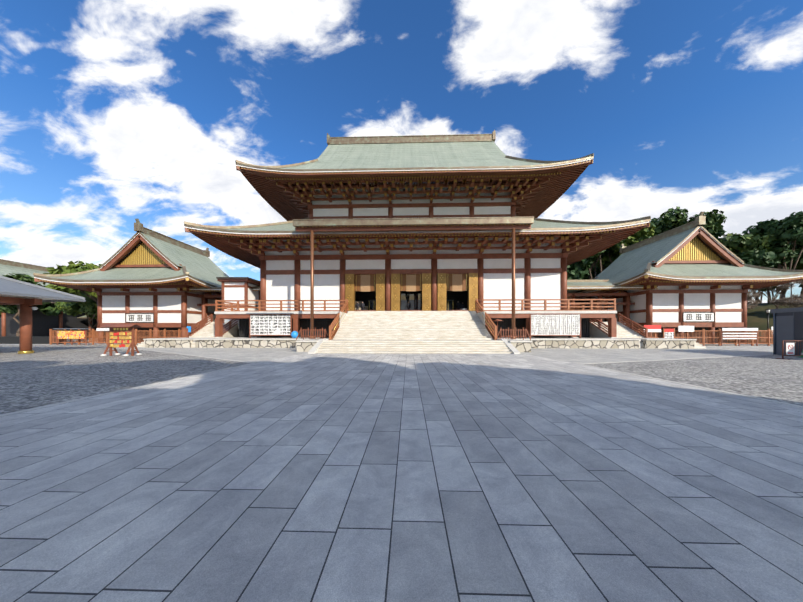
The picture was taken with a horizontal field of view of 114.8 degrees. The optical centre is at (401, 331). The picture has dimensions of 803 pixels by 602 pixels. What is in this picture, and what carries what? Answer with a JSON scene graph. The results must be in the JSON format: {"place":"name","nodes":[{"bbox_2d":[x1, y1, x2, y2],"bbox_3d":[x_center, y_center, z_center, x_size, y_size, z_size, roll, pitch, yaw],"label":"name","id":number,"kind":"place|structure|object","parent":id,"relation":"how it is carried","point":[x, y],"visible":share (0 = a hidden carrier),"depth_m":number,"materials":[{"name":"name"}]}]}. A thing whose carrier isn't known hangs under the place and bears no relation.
{"place":"outdoors","nodes":[
{"label":"outdoors","id":0,"kind":"place"},
{"bbox_2d":[0,338,772,363],"bbox_3d":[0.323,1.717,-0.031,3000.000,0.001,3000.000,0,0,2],"label":"ground","id":1,"kind":"structure","parent":0,"point":[570,355],"depth_m":19.71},
{"bbox_2d":[0,276,85,353],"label":"pavilion","id":2,"kind":"structure","parent":1,"relation":"on","point":[25,296],"depth_m":19.44,"materials":[{"name":"grey wood"}]},
{"bbox_2d":[0,261,104,340],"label":"trees","id":3,"kind":"object","parent":1,"relation":"on","point":[88,307],"visible":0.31,"depth_m":45.41,"materials":[{"name":"green plant"}]},
{"bbox_2d":[0,259,107,343],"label":"temple buildings","id":4,"kind":"structure","parent":1,"relation":"on","point":[42,324],"depth_m":55.30,"materials":[{"name":"brown wood"}]},
{"bbox_2d":[33,219,228,344],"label":"temple side building","id":5,"kind":"structure","parent":1,"relation":"on","point":[141,275],"depth_m":35.80,"materials":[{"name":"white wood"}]},
{"bbox_2d":[0,345,802,416],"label":"gravel beds","id":6,"kind":"object","parent":1,"relation":"on","point":[42,376],"visible":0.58,"depth_m":10.64,"materials":[{"name":"grey gravel"}]},
{"bbox_2d":[100,323,142,356],"bbox_3d":[-19.395,0.590,17.816,2.060,2.286,1.180,0,0,2],"label":"ema rack","id":7,"kind":"object","parent":6,"relation":"on","point":[129,344],"visible":1,"depth_m":17.73,"materials":[{"name":"brown wood"}]},
{"bbox_2d":[771,307,802,354],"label":"grey hut","id":8,"kind":"object","parent":6,"relation":"on","point":[787,323],"visible":0.75,"depth_m":18.11,"materials":[{"name":"grey metal"}]},
{"bbox_2d":[775,340,802,359],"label":"sign board","id":9,"kind":"object","parent":6,"relation":"on","point":[790,348],"visible":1,"depth_m":15.70,"materials":[{"name":"white paper"}]},
{"bbox_2d":[53,325,772,345],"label":"wing signs","id":10,"kind":"object","parent":1,"relation":"on","point":[667,333],"visible":0.79,"depth_m":30.39,"materials":[{"name":"white painted board"},{"name":"black lettering paint"},{"name":"dark wood"}]},
{"bbox_2d":[184,130,650,353],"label":"hall","id":11,"kind":"structure","parent":1,"relation":"on","point":[431,244],"depth_m":32.45,"materials":[{"name":"wood"}]},
{"bbox_2d":[296,319,530,339],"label":"picket barriers","id":12,"kind":"object","parent":11,"relation":"on","point":[497,320],"visible":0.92,"depth_m":23.55,"materials":[{"name":"brown wood"}]},
{"bbox_2d":[136,277,705,348],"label":"corridors","id":13,"kind":"object","parent":1,"relation":"on","point":[239,288],"visible":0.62,"depth_m":33.92,"materials":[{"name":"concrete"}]},
{"bbox_2d":[567,206,802,327],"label":"trees","id":14,"kind":"object","parent":1,"relation":"on","point":[774,243],"visible":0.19,"depth_m":51.69,"materials":[{"name":"green plant"}]},
{"bbox_2d":[567,212,802,345],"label":"temple side building","id":15,"kind":"structure","parent":1,"relation":"on","point":[699,275],"depth_m":33.75,"materials":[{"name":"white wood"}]},
{"bbox_2d":[0,353,802,601],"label":"paved path","id":16,"kind":"structure","parent":0,"point":[323,477],"depth_m":2.80,"materials":[{"name":"stone"}]},
{"bbox_2d":[0,0,802,303],"label":"sky","id":17,"kind":"structure","parent":0,"point":[114,114],"materials":[{"name":"blue"}]},
{"bbox_2d":[727,303,801,344],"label":"hill","id":18,"kind":"structure","parent":0,"point":[756,317],"depth_m":48.70,"materials":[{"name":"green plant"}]},
{"bbox_2d":[766,282,792,328],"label":"lamp posts","id":19,"kind":"object","parent":18,"relation":"on","point":[768,309],"visible":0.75,"depth_m":38.51,"materials":[{"name":"grey metal"}]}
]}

